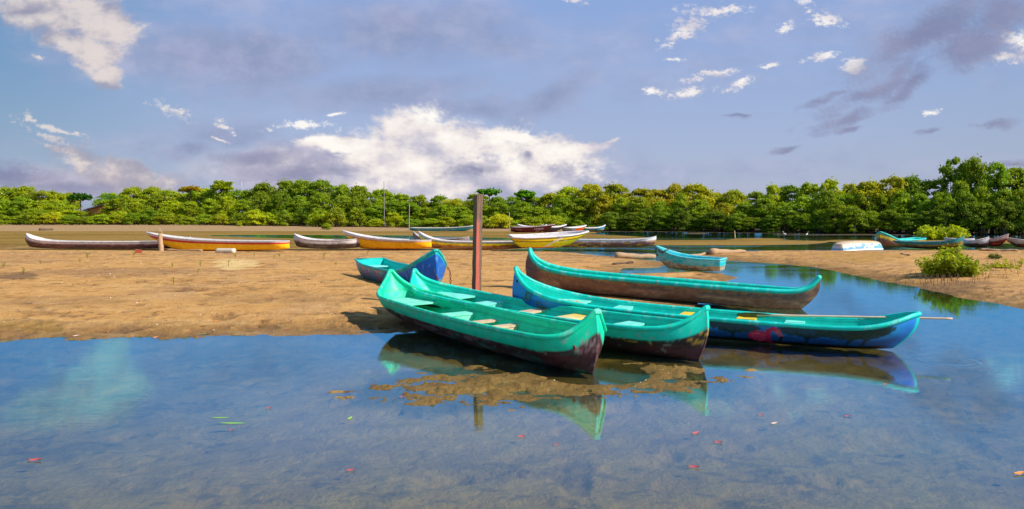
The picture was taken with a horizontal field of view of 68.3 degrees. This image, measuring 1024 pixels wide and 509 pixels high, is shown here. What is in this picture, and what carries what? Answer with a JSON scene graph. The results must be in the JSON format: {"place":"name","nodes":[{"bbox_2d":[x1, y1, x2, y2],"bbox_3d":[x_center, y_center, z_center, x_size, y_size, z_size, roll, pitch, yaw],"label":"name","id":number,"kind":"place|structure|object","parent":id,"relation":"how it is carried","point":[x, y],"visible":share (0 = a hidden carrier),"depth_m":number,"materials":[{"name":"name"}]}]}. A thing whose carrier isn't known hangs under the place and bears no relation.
{"place":"outdoors","nodes":[
{"label":"outdoors","id":0,"kind":"place"},
{"bbox_2d":[0,212,1023,508],"bbox_3d":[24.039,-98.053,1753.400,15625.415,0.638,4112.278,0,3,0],"label":"ground","id":1,"kind":"structure","parent":0,"point":[488,462],"depth_m":6.95,"materials":[{"name":"sand"}]},
{"bbox_2d":[6,196,35,218],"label":"mangrove tree","id":2,"kind":"object","parent":1,"relation":"on","point":[18,203],"visible":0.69,"depth_m":113.94,"materials":[{"name":"green plant"}]},
{"bbox_2d":[20,207,48,224],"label":"mangrove bush","id":3,"kind":"object","parent":1,"relation":"on","point":[35,212],"visible":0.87,"depth_m":107.17,"materials":[{"name":"green plant"}]},
{"bbox_2d":[21,188,66,223],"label":"mangrove tree","id":4,"kind":"object","parent":1,"relation":"on","point":[52,196],"visible":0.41,"depth_m":119.39,"materials":[{"name":"green plant"}]},
{"bbox_2d":[44,200,78,222],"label":"mangrove tree","id":5,"kind":"object","parent":1,"relation":"on","point":[61,204],"visible":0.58,"depth_m":112.76,"materials":[{"name":"green plant"}]},
{"bbox_2d":[25,233,169,248],"bbox_3d":[-21.058,-0.711,39.416,8.954,0.803,0.894,0,3,3],"label":"canoe","id":6,"kind":"object","parent":1,"relation":"on","point":[35,241],"visible":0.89,"depth_m":39.10,"materials":[{"name":"paint"}]},
{"bbox_2d":[100,197,132,223],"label":"mangrove tree","id":7,"kind":"object","parent":1,"relation":"on","point":[112,206],"visible":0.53,"depth_m":112.30,"materials":[{"name":"green plant"}]},
{"bbox_2d":[116,197,147,223],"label":"mangrove tree","id":8,"kind":"object","parent":1,"relation":"on","point":[138,203],"visible":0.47,"depth_m":112.57,"materials":[{"name":"green plant"}]},
{"bbox_2d":[158,200,182,223],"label":"mangrove tree","id":9,"kind":"object","parent":1,"relation":"on","point":[172,206],"visible":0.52,"depth_m":113.49,"materials":[{"name":"green plant"}]},
{"bbox_2d":[176,200,200,221],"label":"mangrove tree","id":10,"kind":"object","parent":1,"relation":"on","point":[187,207],"visible":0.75,"depth_m":112.64,"materials":[{"name":"green plant"}]},
{"bbox_2d":[193,197,217,224],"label":"mangrove tree","id":11,"kind":"object","parent":1,"relation":"on","point":[210,205],"visible":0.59,"depth_m":110.79,"materials":[{"name":"green plant"}]},
{"bbox_2d":[146,232,289,249],"bbox_3d":[-14.946,-0.689,38.233,7.819,0.903,1.154,0,3,9],"label":"rowing boat","id":12,"kind":"object","parent":1,"relation":"on","point":[179,242],"visible":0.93,"depth_m":37.76,"materials":[{"name":"paint"}]},
{"bbox_2d":[200,180,236,213],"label":"mangrove tree","id":13,"kind":"object","parent":1,"relation":"on","point":[210,193],"visible":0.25,"depth_m":116.88,"materials":[{"name":"green plant"}]},
{"bbox_2d":[212,195,238,224],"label":"mangrove tree","id":14,"kind":"object","parent":1,"relation":"on","point":[224,204],"visible":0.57,"depth_m":107.80,"materials":[{"name":"green plant"}]},
{"bbox_2d":[239,209,268,225],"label":"mangrove bush","id":15,"kind":"object","parent":1,"relation":"on","point":[254,216],"visible":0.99,"depth_m":100.04,"materials":[{"name":"green plant"}]},
{"bbox_2d":[246,191,273,224],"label":"mangrove tree","id":16,"kind":"object","parent":1,"relation":"on","point":[263,199],"visible":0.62,"depth_m":103.64,"materials":[{"name":"green plant"}]},
{"bbox_2d":[244,180,276,212],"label":"mangrove tree","id":17,"kind":"object","parent":1,"relation":"on","point":[262,187],"visible":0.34,"depth_m":110.86,"materials":[{"name":"green plant"}]},
{"bbox_2d":[267,192,295,225],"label":"mangrove tree","id":18,"kind":"object","parent":1,"relation":"on","point":[278,203],"visible":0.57,"depth_m":102.89,"materials":[{"name":"green plant"}]},
{"bbox_2d":[267,178,297,209],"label":"mangrove tree","id":19,"kind":"object","parent":1,"relation":"on","point":[282,185],"visible":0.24,"depth_m":106.72,"materials":[{"name":"green plant"}]},
{"bbox_2d":[286,195,313,225],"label":"mangrove tree","id":20,"kind":"object","parent":1,"relation":"on","point":[300,201],"visible":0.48,"depth_m":102.00,"materials":[{"name":"green plant"}]},
{"bbox_2d":[285,179,321,224],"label":"mangrove tree","id":21,"kind":"object","parent":1,"relation":"on","point":[298,187],"visible":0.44,"depth_m":105.87,"materials":[{"name":"green plant"}]},
{"bbox_2d":[303,209,333,226],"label":"mangrove bush","id":22,"kind":"object","parent":1,"relation":"on","point":[317,216],"visible":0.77,"depth_m":94.04,"materials":[{"name":"green plant"}]},
{"bbox_2d":[303,178,335,212],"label":"mangrove tree","id":23,"kind":"object","parent":1,"relation":"on","point":[323,186],"visible":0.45,"depth_m":105.38,"materials":[{"name":"green plant"}]},
{"bbox_2d":[308,191,332,225],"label":"mangrove tree","id":24,"kind":"object","parent":1,"relation":"on","point":[317,203],"visible":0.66,"depth_m":98.17,"materials":[{"name":"green plant"}]},
{"bbox_2d":[294,233,359,248],"bbox_3d":[-9.526,-0.690,38.911,3.486,0.782,0.954,0,3,3],"label":"canoe","id":25,"kind":"object","parent":1,"relation":"on","point":[304,242],"visible":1,"depth_m":38.58,"materials":[{"name":"paint"}]},
{"bbox_2d":[324,205,349,226],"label":"mangrove bush","id":26,"kind":"object","parent":1,"relation":"on","point":[334,214],"visible":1,"depth_m":92.58,"materials":[{"name":"green plant"}]},
{"bbox_2d":[331,194,356,225],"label":"mangrove tree","id":27,"kind":"object","parent":1,"relation":"on","point":[339,199],"visible":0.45,"depth_m":97.28,"materials":[{"name":"green plant"}]},
{"bbox_2d":[347,206,366,226],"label":"mangrove bush","id":28,"kind":"object","parent":1,"relation":"on","point":[360,216],"visible":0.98,"depth_m":93.34,"materials":[{"name":"green plant"}]},
{"bbox_2d":[345,194,376,225],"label":"mangrove tree","id":29,"kind":"object","parent":1,"relation":"on","point":[363,201],"visible":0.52,"depth_m":96.84,"materials":[{"name":"green plant"}]},
{"bbox_2d":[368,188,396,225],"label":"mangrove tree","id":30,"kind":"object","parent":1,"relation":"on","point":[376,196],"visible":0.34,"depth_m":101.09,"materials":[{"name":"green plant"}]},
{"bbox_2d":[342,230,431,248],"bbox_3d":[-6.463,-0.762,38.909,4.761,0.958,1.294,0,3,7],"label":"rowing boat","id":31,"kind":"object","parent":1,"relation":"on","point":[369,242],"visible":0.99,"depth_m":38.42,"materials":[{"name":"paint"}]},
{"bbox_2d":[355,249,451,283],"bbox_3d":[-2.947,0.283,19.825,1.258,1.073,5.125,-2,4,-28],"label":"rowing boat","id":32,"kind":"object","parent":1,"relation":"on","point":[432,264],"visible":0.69,"depth_m":18.11,"materials":[{"name":"paint"}]},
{"bbox_2d":[396,201,423,226],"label":"mangrove tree","id":33,"kind":"object","parent":1,"relation":"on","point":[402,208],"visible":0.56,"depth_m":93.92,"materials":[{"name":"green plant"}]},
{"bbox_2d":[410,225,472,230],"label":"canoe","id":34,"kind":"object","parent":1,"relation":"on","point":[464,228],"visible":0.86,"depth_m":74.58,"materials":[{"name":"paint"}]},
{"bbox_2d":[428,204,458,226],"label":"mangrove tree","id":35,"kind":"object","parent":1,"relation":"on","point":[441,210],"visible":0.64,"depth_m":89.84,"materials":[{"name":"green plant"}]},
{"bbox_2d":[418,231,521,248],"bbox_3d":[-1.943,-0.747,39.009,5.889,0.920,0.954,0,3,4],"label":"canoe","id":36,"kind":"object","parent":1,"relation":"on","point":[445,244],"visible":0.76,"depth_m":38.65,"materials":[{"name":"paint"}]},
{"bbox_2d":[472,194,482,290],"bbox_3d":[-0.689,0.158,14.876,0.184,2.688,0.154,-2,4,-36],"label":"wooden post","id":37,"kind":"object","parent":1,"relation":"on","point":[477,239],"visible":0.72,"depth_m":14.81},
{"bbox_2d":[486,213,512,228],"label":"mangrove bush","id":38,"kind":"object","parent":1,"relation":"on","point":[502,219],"visible":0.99,"depth_m":84.21,"materials":[{"name":"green plant"}]},
{"bbox_2d":[508,201,533,224],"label":"mangrove tree","id":39,"kind":"object","parent":1,"relation":"on","point":[527,208],"visible":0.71,"depth_m":86.76,"materials":[{"name":"green plant"}]},
{"bbox_2d":[508,231,588,247],"bbox_3d":[1.883,-0.773,37.709,4.105,0.822,1.490,-1,8,-14],"label":"dinghy","id":40,"kind":"object","parent":1,"relation":"on","point":[549,240],"visible":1,"depth_m":37.20,"materials":[{"name":"paint"}]},
{"bbox_2d":[549,185,578,214],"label":"mangrove tree","id":41,"kind":"object","parent":1,"relation":"on","point":[566,191],"visible":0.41,"depth_m":86.94,"materials":[{"name":"green plant"}]},
{"bbox_2d":[566,197,594,225],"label":"mangrove tree","id":42,"kind":"object","parent":1,"relation":"on","point":[576,208],"visible":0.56,"depth_m":82.89,"materials":[{"name":"green plant"}]},
{"bbox_2d":[571,180,613,224],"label":"mangrove tree","id":43,"kind":"object","parent":1,"relation":"on","point":[591,190],"visible":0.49,"depth_m":84.36,"materials":[{"name":"green plant"}]},
{"bbox_2d":[589,193,613,226],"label":"mangrove tree","id":44,"kind":"object","parent":1,"relation":"on","point":[604,202],"visible":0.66,"depth_m":79.66,"materials":[{"name":"green plant"}]},
{"bbox_2d":[590,181,629,212],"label":"mangrove tree","id":45,"kind":"object","parent":1,"relation":"on","point":[616,189],"visible":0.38,"depth_m":82.04,"materials":[{"name":"green plant"}]},
{"bbox_2d":[610,196,630,229],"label":"mangrove tree","id":46,"kind":"object","parent":1,"relation":"on","point":[618,205],"visible":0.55,"depth_m":78.29,"materials":[{"name":"green plant"}]},
{"bbox_2d":[625,196,650,229],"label":"mangrove tree","id":47,"kind":"object","parent":1,"relation":"on","point":[637,202],"visible":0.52,"depth_m":77.10,"materials":[{"name":"green plant"}]},
{"bbox_2d":[621,188,659,214],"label":"mangrove tree","id":48,"kind":"object","parent":1,"relation":"on","point":[644,192],"visible":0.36,"depth_m":79.54,"materials":[{"name":"green plant"}]},
{"bbox_2d":[633,208,656,230],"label":"mangrove bush","id":49,"kind":"object","parent":1,"relation":"on","point":[644,216],"visible":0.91,"depth_m":75.67,"materials":[{"name":"green plant"}]},
{"bbox_2d":[666,207,692,231],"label":"mangrove bush","id":50,"kind":"object","parent":1,"relation":"on","point":[674,216],"visible":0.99,"depth_m":74.40,"materials":[{"name":"green plant"}]},
{"bbox_2d":[655,246,726,270],"bbox_3d":[5.785,0.121,24.700,2.288,0.783,1.110,2,4,30],"label":"rowing boat","id":51,"kind":"object","parent":1,"relation":"on","point":[668,258],"visible":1,"depth_m":24.39,"materials":[{"name":"paint"}]},
{"bbox_2d":[669,182,718,228],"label":"mangrove tree","id":52,"kind":"object","parent":1,"relation":"on","point":[703,192],"visible":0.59,"depth_m":77.00,"materials":[{"name":"green plant"}]},
{"bbox_2d":[687,199,712,230],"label":"mangrove tree","id":53,"kind":"object","parent":1,"relation":"on","point":[702,205],"visible":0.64,"depth_m":75.14,"materials":[{"name":"green plant"}]},
{"bbox_2d":[717,189,750,217],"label":"mangrove tree","id":54,"kind":"object","parent":1,"relation":"on","point":[735,197],"visible":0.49,"depth_m":76.05,"materials":[{"name":"green plant"}]},
{"bbox_2d":[751,196,775,231],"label":"mangrove tree","id":55,"kind":"object","parent":1,"relation":"on","point":[766,205],"visible":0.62,"depth_m":72.47,"materials":[{"name":"green plant"}]},
{"bbox_2d":[759,182,782,216],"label":"mangrove tree","id":56,"kind":"object","parent":1,"relation":"on","point":[774,189],"visible":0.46,"depth_m":74.48,"materials":[{"name":"green plant"}]},
{"bbox_2d":[771,204,803,232],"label":"mangrove bush","id":57,"kind":"object","parent":1,"relation":"on","point":[780,212],"visible":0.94,"depth_m":69.90,"materials":[{"name":"green plant"}]},
{"bbox_2d":[773,183,809,230],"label":"mangrove tree","id":58,"kind":"object","parent":1,"relation":"on","point":[787,190],"visible":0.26,"depth_m":74.35,"materials":[{"name":"green plant"}]},
{"bbox_2d":[785,195,816,231],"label":"mangrove tree","id":59,"kind":"object","parent":1,"relation":"on","point":[807,204],"visible":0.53,"depth_m":70.23,"materials":[{"name":"green plant"}]},
{"bbox_2d":[794,181,820,210],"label":"mangrove tree","id":60,"kind":"object","parent":1,"relation":"on","point":[812,190],"visible":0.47,"depth_m":72.83,"materials":[{"name":"green plant"}]},
{"bbox_2d":[810,188,838,232],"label":"mangrove tree","id":61,"kind":"object","parent":1,"relation":"on","point":[825,199],"visible":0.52,"depth_m":69.17,"materials":[{"name":"green plant"}]},
{"bbox_2d":[817,176,845,208],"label":"mangrove tree","id":62,"kind":"object","parent":1,"relation":"on","point":[831,184],"visible":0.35,"depth_m":71.12,"materials":[{"name":"green plant"}]},
{"bbox_2d":[819,203,853,233],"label":"mangrove bush","id":63,"kind":"object","parent":1,"relation":"on","point":[831,224],"visible":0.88,"depth_m":67.48,"materials":[{"name":"green plant"}]},
{"bbox_2d":[836,206,869,233],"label":"mangrove bush","id":64,"kind":"object","parent":1,"relation":"on","point":[859,218],"visible":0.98,"depth_m":66.66,"materials":[{"name":"green plant"}]},
{"bbox_2d":[831,241,882,250],"bbox_3d":[17.913,-0.446,39.244,3.258,0.529,1.140,-2,4,-31],"label":"rowing boat","id":65,"kind":"object","parent":1,"relation":"on","point":[855,245],"visible":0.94,"depth_m":38.65,"materials":[{"name":"paint"}]},
{"bbox_2d":[842,177,890,231],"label":"mangrove tree","id":66,"kind":"object","parent":1,"relation":"on","point":[871,193],"visible":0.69,"depth_m":68.74,"materials":[{"name":"green plant"}]},
{"bbox_2d":[871,192,898,232],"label":"mangrove tree","id":67,"kind":"object","parent":1,"relation":"on","point":[882,199],"visible":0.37,"depth_m":67.62,"materials":[{"name":"green plant"}]},
{"bbox_2d":[869,173,913,232],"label":"mangrove tree","id":68,"kind":"object","parent":1,"relation":"on","point":[896,183],"visible":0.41,"depth_m":68.06,"materials":[{"name":"green plant"}]},
{"bbox_2d":[887,188,915,232],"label":"mangrove tree","id":69,"kind":"object","parent":1,"relation":"on","point":[905,197],"visible":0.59,"depth_m":66.80,"materials":[{"name":"green plant"}]},
{"bbox_2d":[890,173,930,232],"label":"mangrove tree","id":70,"kind":"object","parent":1,"relation":"on","point":[914,183],"visible":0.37,"depth_m":67.68,"materials":[{"name":"green plant"}]},
{"bbox_2d":[908,191,933,222],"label":"mangrove tree","id":71,"kind":"object","parent":1,"relation":"on","point":[922,202],"visible":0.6,"depth_m":65.89,"materials":[{"name":"green plant"}]},
{"bbox_2d":[908,210,938,232],"bbox_3d":[35.335,-2.730,64.775,2.771,2.153,2.163,2,4,35],"label":"mangrove bush","id":72,"kind":"object","parent":1,"relation":"on","point":[928,219],"visible":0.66,"depth_m":64.36,"materials":[{"name":"green plant"}]},
{"bbox_2d":[916,177,951,210],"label":"mangrove tree","id":73,"kind":"object","parent":1,"relation":"on","point":[931,184],"visible":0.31,"depth_m":67.68,"materials":[{"name":"green plant"}]},
{"bbox_2d":[913,224,970,239],"bbox_3d":[30.588,-1.573,53.687,3.617,1.208,3.756,2,4,30],"label":"mangrove bush","id":74,"kind":"object","parent":1,"relation":"on","point":[929,232],"visible":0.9,"depth_m":53.15,"materials":[{"name":"green plant"}]},
{"bbox_2d":[926,191,958,226],"bbox_3d":[37.059,-3.551,65.025,2.868,3.877,3.072,0,3,0],"label":"mangrove tree","id":75,"kind":"object","parent":1,"relation":"on","point":[942,197],"visible":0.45,"depth_m":64.60,"materials":[{"name":"green plant"}]},
{"bbox_2d":[930,204,963,229],"bbox_3d":[36.655,-2.961,63.946,2.866,2.746,2.351,0,3,0],"label":"mangrove bush","id":76,"kind":"object","parent":1,"relation":"on","point":[938,216],"visible":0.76,"depth_m":63.46,"materials":[{"name":"green plant"}]},
{"bbox_2d":[910,243,985,276],"bbox_3d":[12.671,0.158,21.826,2.010,0.990,1.801,0,3,0],"label":"mangrove bush","id":77,"kind":"object","parent":1,"relation":"on","point":[948,261],"visible":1,"depth_m":21.51,"materials":[{"name":"green plant"}]},
{"bbox_2d":[937,156,973,208],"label":"mangrove tree","id":78,"kind":"object","parent":1,"relation":"on","point":[947,171],"visible":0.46,"depth_m":66.98,"materials":[{"name":"green plant"}]},
{"bbox_2d":[951,177,973,232],"bbox_3d":[38.753,-4.124,65.315,2.285,5.051,2.478,-3,4,-40],"label":"mangrove tree","id":79,"kind":"object","parent":1,"relation":"on","point":[962,187],"visible":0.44,"depth_m":64.86,"materials":[{"name":"green plant"}]},
{"bbox_2d":[950,192,981,233],"bbox_3d":[38.237,-3.382,63.409,2.217,3.701,2.438,-1,3,-11],"label":"mangrove bush","id":80,"kind":"object","parent":1,"relation":"on","point":[969,201],"visible":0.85,"depth_m":62.93,"materials":[{"name":"green plant"}]},
{"bbox_2d":[949,153,990,233],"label":"mangrove tree","id":81,"kind":"object","parent":1,"relation":"on","point":[972,163],"visible":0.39,"depth_m":65.62,"materials":[{"name":"green plant"}]},
{"bbox_2d":[967,183,993,233],"bbox_3d":[40.151,-3.839,64.868,2.133,4.518,2.533,0,3,0],"label":"mangrove tree","id":82,"kind":"object","parent":1,"relation":"on","point":[980,190],"visible":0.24,"depth_m":64.36,"materials":[{"name":"green plant"}]},
{"bbox_2d":[962,201,1001,234],"bbox_3d":[39.151,-2.995,62.944,2.714,2.926,2.843,0,3,0],"label":"mangrove bush","id":83,"kind":"object","parent":1,"relation":"on","point":[985,209],"visible":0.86,"depth_m":62.42,"materials":[{"name":"green plant"}]},
{"bbox_2d":[972,162,1014,233],"bbox_3d":[41.701,-4.830,65.101,3.360,6.569,3.219,1,3,21],"label":"mangrove tree","id":84,"kind":"object","parent":1,"relation":"on","point":[997,166],"visible":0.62,"depth_m":64.61,"materials":[{"name":"green plant"}]},
{"bbox_2d":[986,188,1016,234],"bbox_3d":[41.320,-3.586,63.782,2.281,4.093,2.511,3,5,45],"label":"mangrove tree","id":85,"kind":"object","parent":1,"relation":"on","point":[1004,194],"visible":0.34,"depth_m":63.44,"materials":[{"name":"green plant"}]},
{"bbox_2d":[990,199,1019,234],"bbox_3d":[40.588,-3.041,62.315,2.224,3.103,2.291,0,3,0],"label":"mangrove bush","id":86,"kind":"object","parent":1,"relation":"on","point":[1003,206],"visible":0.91,"depth_m":61.89,"materials":[{"name":"green plant"}]},
{"bbox_2d":[988,163,1023,233],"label":"mangrove tree","id":87,"kind":"object","parent":1,"relation":"on","point":[1016,181],"visible":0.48,"depth_m":64.88,"materials":[{"name":"green plant"}]},
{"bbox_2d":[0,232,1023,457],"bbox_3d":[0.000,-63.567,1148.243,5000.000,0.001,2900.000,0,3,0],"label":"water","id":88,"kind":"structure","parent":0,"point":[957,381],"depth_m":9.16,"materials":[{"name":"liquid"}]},
{"bbox_2d":[376,269,606,372],"bbox_3d":[-0.583,0.881,11.511,1.132,0.866,5.586,-2,5,-36],"label":"canoe","id":89,"kind":"object","parent":88,"relation":"on","point":[566,345],"visible":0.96,"depth_m":10.71,"materials":[{"name":"paint"}]},
{"bbox_2d":[409,268,709,358],"bbox_3d":[0.378,0.858,12.241,6.185,0.791,1.132,5,6,43],"label":"canoe","id":90,"kind":"object","parent":88,"relation":"on","point":[687,337],"visible":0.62,"depth_m":11.07,"materials":[{"name":"paint"}]},
{"bbox_2d":[561,236,656,247],"bbox_3d":[4.569,-0.757,40.577,6.297,0.741,0.894,0,3,6],"label":"canoe","id":91,"kind":"object","parent":88,"relation":"on","point":[621,243],"visible":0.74,"depth_m":40.14,"materials":[{"name":"paint"}]},
{"bbox_2d":[597,211,622,230],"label":"mangrove bush","id":92,"kind":"object","parent":88,"relation":"on","point":[608,218],"visible":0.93,"depth_m":75.92,"materials":[{"name":"green plant"}]},
{"bbox_2d":[616,212,646,230],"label":"mangrove bush","id":93,"kind":"object","parent":88,"relation":"on","point":[630,223],"visible":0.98,"depth_m":75.58,"materials":[{"name":"green plant"}]},
{"bbox_2d":[651,211,672,230],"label":"mangrove bush","id":94,"kind":"object","parent":88,"relation":"on","point":[659,222],"visible":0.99,"depth_m":75.08,"materials":[{"name":"green plant"}]},
{"bbox_2d":[525,247,821,308],"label":"canoe","id":95,"kind":"object","parent":88,"relation":"on","point":[538,269],"visible":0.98,"depth_m":16.42,"materials":[{"name":"paint"}]},
{"bbox_2d":[700,211,728,231],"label":"mangrove bush","id":96,"kind":"object","parent":88,"relation":"on","point":[715,224],"visible":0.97,"depth_m":72.89,"materials":[{"name":"green plant"}]},
{"bbox_2d":[512,266,921,348],"bbox_3d":[2.916,0.812,12.071,6.396,0.953,1.028,3,4,25],"label":"canoe","id":97,"kind":"object","parent":88,"relation":"on","point":[894,330],"visible":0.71,"depth_m":11.43,"materials":[{"name":"paint"}]},
{"bbox_2d":[737,312,952,319],"bbox_3d":[4.976,0.954,11.458,3.006,0.128,0.088,1,3,18],"label":"paddle","id":98,"kind":"object","parent":97,"relation":"on","point":[752,314],"visible":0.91,"depth_m":11.58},
{"bbox_2d":[723,213,750,231],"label":"mangrove bush","id":99,"kind":"object","parent":88,"relation":"on","point":[734,219],"visible":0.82,"depth_m":71.86,"materials":[{"name":"green plant"}]},
{"bbox_2d":[759,215,781,232],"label":"mangrove bush","id":100,"kind":"object","parent":88,"relation":"on","point":[767,223],"visible":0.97,"depth_m":70.09,"materials":[{"name":"green plant"}]},
{"bbox_2d":[803,208,832,232],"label":"mangrove bush","id":101,"kind":"object","parent":88,"relation":"on","point":[817,215],"visible":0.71,"depth_m":68.52,"materials":[{"name":"green plant"}]},
{"bbox_2d":[858,210,884,233],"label":"mangrove bush","id":102,"kind":"object","parent":88,"relation":"on","point":[875,219],"visible":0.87,"depth_m":66.44,"materials":[{"name":"green plant"}]},
{"bbox_2d":[876,209,901,233],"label":"mangrove bush","id":103,"kind":"object","parent":88,"relation":"on","point":[892,215],"visible":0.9,"depth_m":65.75,"materials":[{"name":"green plant"}]},
{"bbox_2d":[875,231,926,245],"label":"canoe","id":104,"kind":"object","parent":88,"relation":"on","point":[884,239],"visible":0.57,"depth_m":42.85,"materials":[{"name":"paint"}]},
{"bbox_2d":[894,213,920,233],"bbox_3d":[34.254,-2.711,65.355,2.281,2.027,2.458,0,3,0],"label":"mangrove bush","id":105,"kind":"object","parent":88,"relation":"on","point":[905,218],"visible":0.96,"depth_m":64.81,"materials":[{"name":"green plant"}]},
{"bbox_2d":[893,236,964,248],"bbox_3d":[22.048,-0.657,40.062,3.346,0.705,1.054,2,4,31],"label":"canoe","id":106,"kind":"object","parent":88,"relation":"on","point":[928,244],"visible":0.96,"depth_m":39.66,"materials":[{"name":"paint"}]},
{"bbox_2d":[0,0,1023,210],"label":"sky","id":107,"kind":"structure","parent":0,"point":[452,99],"materials":[{"name":"blue"}]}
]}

